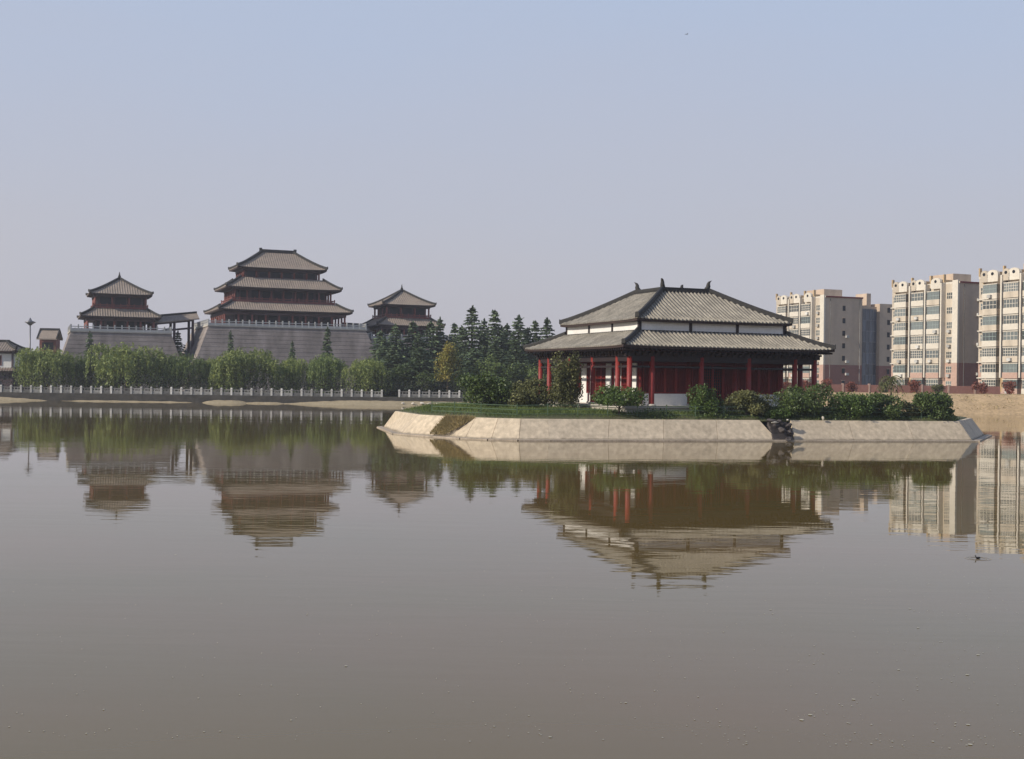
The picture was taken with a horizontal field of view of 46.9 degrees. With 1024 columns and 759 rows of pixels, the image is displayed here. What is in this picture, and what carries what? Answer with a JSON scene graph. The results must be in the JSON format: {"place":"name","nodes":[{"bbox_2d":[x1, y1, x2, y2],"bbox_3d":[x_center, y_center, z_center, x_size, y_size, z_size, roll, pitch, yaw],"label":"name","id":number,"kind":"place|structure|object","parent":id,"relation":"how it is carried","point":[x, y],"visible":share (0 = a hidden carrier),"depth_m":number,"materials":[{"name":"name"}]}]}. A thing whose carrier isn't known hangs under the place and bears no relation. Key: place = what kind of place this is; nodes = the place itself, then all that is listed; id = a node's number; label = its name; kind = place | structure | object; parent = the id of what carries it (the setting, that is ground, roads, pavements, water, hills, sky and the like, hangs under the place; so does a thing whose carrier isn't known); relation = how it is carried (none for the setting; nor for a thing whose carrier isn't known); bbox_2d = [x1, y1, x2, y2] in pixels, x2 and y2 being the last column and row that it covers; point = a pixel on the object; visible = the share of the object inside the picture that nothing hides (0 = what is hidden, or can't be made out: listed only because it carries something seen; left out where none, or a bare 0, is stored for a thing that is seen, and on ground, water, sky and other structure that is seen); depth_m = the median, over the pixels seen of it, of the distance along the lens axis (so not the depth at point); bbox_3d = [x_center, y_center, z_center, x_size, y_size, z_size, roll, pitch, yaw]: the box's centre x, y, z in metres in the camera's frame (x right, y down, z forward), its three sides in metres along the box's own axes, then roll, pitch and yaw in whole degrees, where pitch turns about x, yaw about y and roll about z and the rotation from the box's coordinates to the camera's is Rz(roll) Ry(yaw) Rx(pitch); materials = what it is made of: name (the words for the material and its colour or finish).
{"place":"outdoors","nodes":[
{"label":"outdoors","id":0,"kind":"place"},
{"bbox_2d":[0,397,45,400],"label":"sandy shore","id":1,"kind":"structure","parent":0,"point":[14,399],"depth_m":189.44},
{"bbox_2d":[74,400,191,402],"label":"sandy shore","id":2,"kind":"structure","parent":0,"point":[130,401],"depth_m":189.70,"materials":[{"name":"sand"}]},
{"bbox_2d":[203,400,245,403],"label":"sandy shore","id":3,"kind":"structure","parent":0,"point":[228,401],"depth_m":188.97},
{"bbox_2d":[0,392,544,402],"bbox_3d":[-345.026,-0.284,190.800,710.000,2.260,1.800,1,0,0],"label":"quay wall","id":4,"kind":"structure","parent":0,"point":[139,397],"depth_m":190.14,"materials":[{"name":"stone"}]},
{"bbox_2d":[0,385,382,396],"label":"stone railing","id":5,"kind":"object","parent":4,"relation":"on","point":[151,391],"visible":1,"depth_m":190.84,"materials":[{"name":"white stone"}]},
{"bbox_2d":[398,390,512,397],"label":"stone railing","id":6,"kind":"object","parent":4,"relation":"on","point":[442,395],"visible":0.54,"depth_m":190.84,"materials":[{"name":"white stone"}]},
{"bbox_2d":[284,400,473,405],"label":"sandy shore","id":7,"kind":"structure","parent":0,"point":[377,403],"depth_m":188.58,"materials":[{"name":"sand"}]},
{"bbox_2d":[0,400,1023,758],"bbox_3d":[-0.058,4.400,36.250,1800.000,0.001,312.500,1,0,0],"label":"water","id":8,"kind":"structure","parent":0,"point":[256,582],"depth_m":24.45,"materials":[{"name":"liquid"}]},
{"bbox_2d":[0,0,1023,358],"label":"sky","id":9,"kind":"structure","parent":0,"point":[538,160],"materials":[{"name":"blue"}]},
{"bbox_2d":[3,384,1023,397],"bbox_3d":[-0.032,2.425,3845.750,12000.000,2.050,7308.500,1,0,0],"label":"ground","id":10,"kind":"structure","parent":0,"point":[280,392],"depth_m":199.42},
{"bbox_2d":[0,340,31,388],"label":"gate lodge","id":11,"kind":"structure","parent":10,"relation":"on","point":[9,349],"depth_m":204.63,"materials":[{"name":"white paint"}]},
{"bbox_2d":[12,345,75,388],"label":"willow tree","id":12,"kind":"object","parent":10,"relation":"on","point":[36,361],"visible":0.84,"depth_m":199.92,"materials":[{"name":"green plant"}]},
{"bbox_2d":[36,328,62,386],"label":"gate tower","id":13,"kind":"structure","parent":10,"relation":"on","point":[52,337],"depth_m":258.56,"materials":[{"name":"grey tile"}]},
{"bbox_2d":[57,352,103,392],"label":"willow tree","id":14,"kind":"object","parent":10,"relation":"on","point":[80,366],"visible":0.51,"depth_m":203.89,"materials":[{"name":"green plant"}]},
{"bbox_2d":[82,331,97,389],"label":"conifer tree","id":15,"kind":"object","parent":10,"relation":"on","point":[90,336],"visible":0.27,"depth_m":211.76,"materials":[{"name":"green plant"}]},
{"bbox_2d":[49,272,182,390],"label":"corner tower","id":16,"kind":"structure","parent":10,"relation":"on","point":[119,311],"depth_m":224.72,"materials":[{"name":"grey brick"}]},
{"bbox_2d":[83,342,173,390],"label":"willow tree","id":17,"kind":"object","parent":10,"relation":"on","point":[120,361],"visible":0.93,"depth_m":197.96,"materials":[{"name":"green plant"}]},
{"bbox_2d":[146,311,198,353],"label":"covered gallery","id":18,"kind":"object","parent":10,"relation":"on","point":[174,318],"visible":0.45,"depth_m":234.99,"materials":[{"name":"grey tile"}]},
{"bbox_2d":[143,353,211,390],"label":"willow tree","id":19,"kind":"object","parent":10,"relation":"on","point":[185,366],"visible":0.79,"depth_m":200.91,"materials":[{"name":"green plant"}]},
{"bbox_2d":[175,331,187,360],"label":"conifer tree","id":20,"kind":"object","parent":10,"relation":"on","point":[180,347],"visible":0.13,"depth_m":235.72,"materials":[{"name":"green plant"}]},
{"bbox_2d":[0,370,390,396],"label":"hedge","id":21,"kind":"object","parent":10,"relation":"on","point":[199,382],"visible":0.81,"depth_m":194.87,"materials":[{"name":"green plant"}]},
{"bbox_2d":[193,356,227,391],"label":"willow tree","id":22,"kind":"object","parent":10,"relation":"on","point":[207,372],"visible":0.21,"depth_m":205.15,"materials":[{"name":"green plant"}]},
{"bbox_2d":[208,347,285,391],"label":"willow tree","id":23,"kind":"object","parent":10,"relation":"on","point":[237,362],"visible":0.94,"depth_m":196.82,"materials":[{"name":"green plant"}]},
{"bbox_2d":[182,248,375,392],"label":"great tower","id":24,"kind":"structure","parent":10,"relation":"on","point":[276,302],"depth_m":234.21,"materials":[{"name":"stone"}]},
{"bbox_2d":[273,355,307,391],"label":"willow tree","id":25,"kind":"object","parent":10,"relation":"on","point":[293,369],"visible":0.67,"depth_m":202.06,"materials":[{"name":"green plant"}]},
{"bbox_2d":[314,326,337,392],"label":"conifer tree","id":26,"kind":"object","parent":10,"relation":"on","point":[326,346],"visible":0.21,"depth_m":212.75,"materials":[{"name":"green plant"}]},
{"bbox_2d":[305,353,348,392],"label":"willow tree","id":27,"kind":"object","parent":10,"relation":"on","point":[320,367],"visible":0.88,"depth_m":200.84,"materials":[{"name":"green plant"}]},
{"bbox_2d":[339,356,394,393],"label":"willow tree","id":28,"kind":"object","parent":10,"relation":"on","point":[369,369],"visible":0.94,"depth_m":195.99,"materials":[{"name":"green plant"}]},
{"bbox_2d":[350,330,395,392],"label":"cedar tree","id":29,"kind":"object","parent":10,"relation":"on","point":[379,338],"visible":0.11,"depth_m":213.53,"materials":[{"name":"green plant"}]},
{"bbox_2d":[353,337,397,393],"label":"cedar tree","id":30,"kind":"object","parent":10,"relation":"on","point":[384,349],"visible":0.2,"depth_m":209.49,"materials":[{"name":"green plant"}]},
{"bbox_2d":[360,344,415,395],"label":"cedar tree","id":31,"kind":"object","parent":10,"relation":"on","point":[392,358],"visible":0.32,"depth_m":202.44,"materials":[{"name":"green plant"}]},
{"bbox_2d":[387,323,411,371],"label":"cedar tree","id":32,"kind":"object","parent":10,"relation":"on","point":[396,333],"visible":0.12,"depth_m":215.52,"materials":[{"name":"green plant"}]},
{"bbox_2d":[388,362,415,392],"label":"leafy tree","id":33,"kind":"object","parent":10,"relation":"on","point":[400,370],"visible":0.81,"depth_m":197.79,"materials":[{"name":"green plant"}]},
{"bbox_2d":[362,285,452,358],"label":"corner tower","id":34,"kind":"structure","parent":10,"relation":"on","point":[402,308],"depth_m":247.86,"materials":[{"name":"grey tile"}]},
{"bbox_2d":[401,321,426,362],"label":"cedar tree","id":35,"kind":"object","parent":10,"relation":"on","point":[412,329],"visible":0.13,"depth_m":217.51,"materials":[{"name":"green plant"}]},
{"bbox_2d":[397,332,437,391],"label":"cedar tree","id":36,"kind":"object","parent":10,"relation":"on","point":[421,343],"visible":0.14,"depth_m":211.48,"materials":[{"name":"green plant"}]},
{"bbox_2d":[390,347,446,396],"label":"cedar tree","id":37,"kind":"object","parent":10,"relation":"on","point":[421,365],"visible":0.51,"depth_m":200.03,"materials":[{"name":"green plant"}]},
{"bbox_2d":[414,370,436,396],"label":"leafy tree","id":38,"kind":"object","parent":10,"relation":"on","point":[425,378],"visible":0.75,"depth_m":197.54,"materials":[{"name":"green plant"}]},
{"bbox_2d":[413,320,443,373],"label":"cedar tree","id":39,"kind":"object","parent":10,"relation":"on","point":[430,331],"visible":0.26,"depth_m":218.41,"materials":[{"name":"green plant"}]},
{"bbox_2d":[431,317,449,364],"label":"cedar tree","id":40,"kind":"object","parent":10,"relation":"on","point":[440,332],"visible":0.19,"depth_m":220.55,"materials":[{"name":"green plant"}]},
{"bbox_2d":[433,338,462,393],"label":"broadleaf tree","id":41,"kind":"object","parent":10,"relation":"on","point":[447,358],"visible":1,"depth_m":196.26,"materials":[{"name":"green plant"}]},
{"bbox_2d":[438,323,458,365],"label":"cedar tree","id":42,"kind":"object","parent":10,"relation":"on","point":[454,328],"visible":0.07,"depth_m":219.73,"materials":[{"name":"green plant"}]},
{"bbox_2d":[432,350,465,393],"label":"cedar tree","id":43,"kind":"object","parent":10,"relation":"on","point":[455,369],"visible":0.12,"depth_m":205.39,"materials":[{"name":"green plant"}]},
{"bbox_2d":[453,325,469,367],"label":"cedar tree","id":44,"kind":"object","parent":10,"relation":"on","point":[458,334],"visible":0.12,"depth_m":213.49,"materials":[{"name":"green plant"}]},
{"bbox_2d":[441,347,484,394],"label":"cedar tree","id":45,"kind":"object","parent":10,"relation":"on","point":[474,355],"visible":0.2,"depth_m":201.41,"materials":[{"name":"green plant"}]},
{"bbox_2d":[450,368,484,394],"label":"leafy tree","id":46,"kind":"object","parent":10,"relation":"on","point":[460,377],"visible":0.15,"depth_m":198.02,"materials":[{"name":"green plant"}]},
{"bbox_2d":[452,305,487,390],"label":"cedar tree","id":47,"kind":"object","parent":10,"relation":"on","point":[471,320],"visible":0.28,"depth_m":211.26,"materials":[{"name":"green plant"}]},
{"bbox_2d":[393,377,555,396],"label":"hedge","id":48,"kind":"object","parent":10,"relation":"on","point":[426,385],"visible":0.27,"depth_m":194.91,"materials":[{"name":"green plant"}]},
{"bbox_2d":[475,318,491,359],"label":"cedar tree","id":49,"kind":"object","parent":10,"relation":"on","point":[484,322],"visible":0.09,"depth_m":215.65,"materials":[{"name":"green plant"}]},
{"bbox_2d":[471,353,505,384],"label":"leafy tree","id":50,"kind":"object","parent":10,"relation":"on","point":[493,367],"visible":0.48,"depth_m":198.04,"materials":[{"name":"green plant"}]},
{"bbox_2d":[479,309,509,364],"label":"cedar tree","id":51,"kind":"object","parent":10,"relation":"on","point":[495,330],"visible":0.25,"depth_m":210.52,"materials":[{"name":"green plant"}]},
{"bbox_2d":[478,342,510,368],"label":"cedar tree","id":52,"kind":"object","parent":10,"relation":"on","point":[494,349],"visible":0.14,"depth_m":203.50,"materials":[{"name":"green plant"}]},
{"bbox_2d":[500,323,512,361],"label":"cedar tree","id":53,"kind":"object","parent":10,"relation":"on","point":[506,327],"visible":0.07,"depth_m":215.58,"materials":[{"name":"green plant"}]},
{"bbox_2d":[501,361,524,385],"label":"leafy tree","id":54,"kind":"object","parent":10,"relation":"on","point":[513,371],"visible":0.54,"depth_m":196.64,"materials":[{"name":"green plant"}]},
{"bbox_2d":[497,340,534,379],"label":"cedar tree","id":55,"kind":"object","parent":10,"relation":"on","point":[515,353],"visible":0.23,"depth_m":200.39,"materials":[{"name":"green plant"}]},
{"bbox_2d":[501,314,537,371],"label":"cedar tree","id":56,"kind":"object","parent":10,"relation":"on","point":[517,328],"visible":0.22,"depth_m":209.51,"materials":[{"name":"green plant"}]},
{"bbox_2d":[518,362,546,382],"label":"leafy tree","id":57,"kind":"object","parent":10,"relation":"on","point":[527,373],"visible":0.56,"depth_m":197.33,"materials":[{"name":"green plant"}]},
{"bbox_2d":[527,320,540,365],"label":"cedar tree","id":58,"kind":"object","parent":10,"relation":"on","point":[535,336],"visible":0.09,"depth_m":213.69,"materials":[{"name":"green plant"}]},
{"bbox_2d":[525,353,555,398],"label":"cedar tree","id":59,"kind":"object","parent":10,"relation":"on","point":[535,362],"visible":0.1,"depth_m":202.17,"materials":[{"name":"green plant"}]},
{"bbox_2d":[531,317,556,392],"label":"cedar tree","id":60,"kind":"object","parent":10,"relation":"on","point":[547,327],"visible":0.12,"depth_m":208.63,"materials":[{"name":"green plant"}]},
{"bbox_2d":[776,289,891,384],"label":"apartment block","id":61,"kind":"structure","parent":10,"relation":"on","point":[857,330],"depth_m":271.72,"materials":[{"name":"beige concrete"}]},
{"bbox_2d":[789,383,999,393],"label":"boundary wall","id":62,"kind":"structure","parent":10,"relation":"on","point":[868,388],"depth_m":196.88,"materials":[{"name":"brick"}]},
{"bbox_2d":[907,379,920,392],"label":"red shrub","id":63,"kind":"object","parent":10,"relation":"on","point":[913,384],"visible":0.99,"depth_m":193.72,"materials":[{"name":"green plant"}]},
{"bbox_2d":[890,274,978,385],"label":"apartment block","id":64,"kind":"structure","parent":10,"relation":"on","point":[935,329],"depth_m":230.52,"materials":[{"name":"beige concrete"}]},
{"bbox_2d":[971,381,987,393],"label":"red shrub","id":65,"kind":"object","parent":10,"relation":"on","point":[977,385],"visible":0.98,"depth_m":194.07,"materials":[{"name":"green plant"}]},
{"bbox_2d":[976,264,1023,393],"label":"apartment block","id":66,"kind":"structure","parent":10,"relation":"on","point":[1001,332],"depth_m":210.77,"materials":[{"name":"beige concrete"}]},
{"bbox_2d":[1001,380,1017,393],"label":"red shrub","id":67,"kind":"object","parent":10,"relation":"on","point":[1010,385],"visible":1,"depth_m":193.79,"materials":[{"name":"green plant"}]},
{"bbox_2d":[8,505,1022,746],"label":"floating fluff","id":68,"kind":"object","parent":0,"point":[698,696],"visible":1,"depth_m":15.95,"materials":[{"name":"white"}]},
{"bbox_2d":[400,401,966,420],"bbox_3d":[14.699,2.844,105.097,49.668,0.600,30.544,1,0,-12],"label":"grass lawn","id":69,"kind":"structure","parent":0,"point":[531,416],"depth_m":90.13,"materials":[{"name":"plant"}]},
{"bbox_2d":[454,371,512,406],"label":"shrub","id":70,"kind":"object","parent":69,"relation":"on","point":[491,391],"visible":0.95,"depth_m":97.85,"materials":[{"name":"green plant"}]},
{"bbox_2d":[502,376,557,407],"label":"shrub","id":71,"kind":"object","parent":69,"relation":"on","point":[526,392],"visible":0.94,"depth_m":97.27,"materials":[{"name":"green plant"}]},
{"bbox_2d":[548,349,583,407],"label":"shrub","id":72,"kind":"object","parent":69,"relation":"on","point":[567,390],"visible":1,"depth_m":96.18,"materials":[{"name":"green plant"}]},
{"bbox_2d":[589,385,647,413],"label":"shrub","id":73,"kind":"object","parent":69,"relation":"on","point":[614,394],"visible":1,"depth_m":88.75,"materials":[{"name":"green plant"}]},
{"bbox_2d":[523,278,835,412],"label":"lakeside pavilion","id":74,"kind":"structure","parent":69,"relation":"on","point":[662,345],"depth_m":96.34,"materials":[{"name":"tile"}]},
{"bbox_2d":[596,364,600,390],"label":"door","id":75,"kind":"structure","parent":74,"relation":"in","point":[598,370],"depth_m":100.49,"materials":[{"name":"red paint"}]},
{"bbox_2d":[601,363,605,392],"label":"door","id":76,"kind":"structure","parent":74,"relation":"in","point":[603,370],"depth_m":99.59,"materials":[{"name":"red paint"}]},
{"bbox_2d":[621,363,626,390],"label":"window leaf","id":77,"kind":"structure","parent":74,"relation":"in","point":[624,370],"depth_m":96.10,"materials":[{"name":"red paint"}]},
{"bbox_2d":[642,363,648,392],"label":"window leaf","id":78,"kind":"structure","parent":74,"relation":"in","point":[645,371],"depth_m":93.90,"materials":[{"name":"red paint"}]},
{"bbox_2d":[654,363,664,393],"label":"window leaf","id":79,"kind":"structure","parent":74,"relation":"in","point":[659,373],"depth_m":94.36,"materials":[{"name":"red paint"}]},
{"bbox_2d":[665,363,675,393],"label":"window leaf","id":80,"kind":"structure","parent":74,"relation":"in","point":[670,373],"depth_m":94.73,"materials":[{"name":"red paint"}]},
{"bbox_2d":[676,364,686,393],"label":"window leaf","id":81,"kind":"structure","parent":74,"relation":"in","point":[681,373],"depth_m":95.12,"materials":[{"name":"red paint"}]},
{"bbox_2d":[691,364,698,396],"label":"door","id":82,"kind":"structure","parent":74,"relation":"in","point":[694,372],"depth_m":95.59,"materials":[{"name":"red paint"}]},
{"bbox_2d":[704,364,712,401],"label":"door","id":83,"kind":"structure","parent":74,"relation":"in","point":[708,373],"depth_m":96.05,"materials":[{"name":"red paint"}]},
{"bbox_2d":[713,364,722,403],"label":"door","id":84,"kind":"structure","parent":74,"relation":"in","point":[717,373],"depth_m":96.41,"materials":[{"name":"red paint"}]},
{"bbox_2d":[723,365,733,403],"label":"door","id":85,"kind":"structure","parent":74,"relation":"in","point":[728,374],"depth_m":96.78,"materials":[{"name":"red paint"}]},
{"bbox_2d":[738,365,745,390],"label":"window leaf","id":86,"kind":"structure","parent":74,"relation":"in","point":[741,373],"depth_m":97.28,"materials":[{"name":"red paint"}]},
{"bbox_2d":[751,365,758,393],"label":"window leaf","id":87,"kind":"structure","parent":74,"relation":"in","point":[754,373],"depth_m":97.71,"materials":[{"name":"red paint"}]},
{"bbox_2d":[759,365,768,394],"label":"window leaf","id":88,"kind":"structure","parent":74,"relation":"in","point":[763,374],"depth_m":98.07,"materials":[{"name":"red paint"}]},
{"bbox_2d":[769,365,778,394],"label":"window leaf","id":89,"kind":"structure","parent":74,"relation":"in","point":[773,374],"depth_m":98.45,"materials":[{"name":"red paint"}]},
{"bbox_2d":[431,401,947,417],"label":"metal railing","id":90,"kind":"object","parent":69,"relation":"on","point":[607,409],"visible":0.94,"depth_m":89.70,"materials":[{"name":"metal"}]},
{"bbox_2d":[685,383,725,416],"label":"shrub","id":91,"kind":"object","parent":69,"relation":"on","point":[711,400],"visible":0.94,"depth_m":90.55,"materials":[{"name":"green plant"}]},
{"bbox_2d":[723,389,773,415],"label":"shrub","id":92,"kind":"object","parent":69,"relation":"on","point":[747,403],"visible":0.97,"depth_m":91.09,"materials":[{"name":"green plant"}]},
{"bbox_2d":[764,405,790,418],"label":"shrub","id":93,"kind":"object","parent":69,"relation":"on","point":[780,413],"visible":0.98,"depth_m":90.99,"materials":[{"name":"green plant"}]},
{"bbox_2d":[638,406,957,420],"bbox_3d":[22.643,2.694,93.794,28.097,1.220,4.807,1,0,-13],"label":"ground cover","id":94,"kind":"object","parent":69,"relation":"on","point":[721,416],"visible":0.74,"depth_m":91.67,"materials":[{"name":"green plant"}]},
{"bbox_2d":[770,382,833,416],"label":"shrub","id":95,"kind":"object","parent":69,"relation":"on","point":[799,399],"visible":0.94,"depth_m":92.15,"materials":[{"name":"green plant"}]},
{"bbox_2d":[822,390,876,417],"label":"shrub","id":96,"kind":"object","parent":69,"relation":"on","point":[852,404],"visible":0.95,"depth_m":92.81,"materials":[{"name":"green plant"}]},
{"bbox_2d":[863,391,908,417],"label":"shrub","id":97,"kind":"object","parent":69,"relation":"on","point":[886,402],"visible":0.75,"depth_m":93.63,"materials":[{"name":"green plant"}]},
{"bbox_2d":[876,375,905,397],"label":"shrub","id":98,"kind":"object","parent":69,"relation":"on","point":[889,379],"visible":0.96,"depth_m":97.10,"materials":[{"name":"green plant"}]},
{"bbox_2d":[898,401,923,416],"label":"shrub","id":99,"kind":"object","parent":69,"relation":"on","point":[910,406],"visible":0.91,"depth_m":94.35,"materials":[{"name":"green plant"}]},
{"bbox_2d":[911,391,953,418],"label":"shrub","id":100,"kind":"object","parent":69,"relation":"on","point":[939,402],"visible":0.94,"depth_m":94.27,"materials":[{"name":"green plant"}]},
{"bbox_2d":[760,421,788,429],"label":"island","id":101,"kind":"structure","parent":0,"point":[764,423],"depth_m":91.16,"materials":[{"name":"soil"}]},
{"bbox_2d":[377,411,991,441],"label":"embankment wall","id":102,"kind":"structure","parent":101,"relation":"on","point":[517,429],"depth_m":89.25,"materials":[{"name":"concrete"}]},
{"bbox_2d":[430,414,475,434],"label":"dry grass","id":103,"kind":"structure","parent":102,"relation":"on","point":[448,423],"depth_m":88.64,"materials":[{"name":"plant"}]},
{"bbox_2d":[787,392,1023,414],"bbox_3d":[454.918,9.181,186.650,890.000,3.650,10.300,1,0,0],"label":"earth bank","id":104,"kind":"structure","parent":0,"point":[960,405],"depth_m":186.72,"materials":[{"name":"soil"}]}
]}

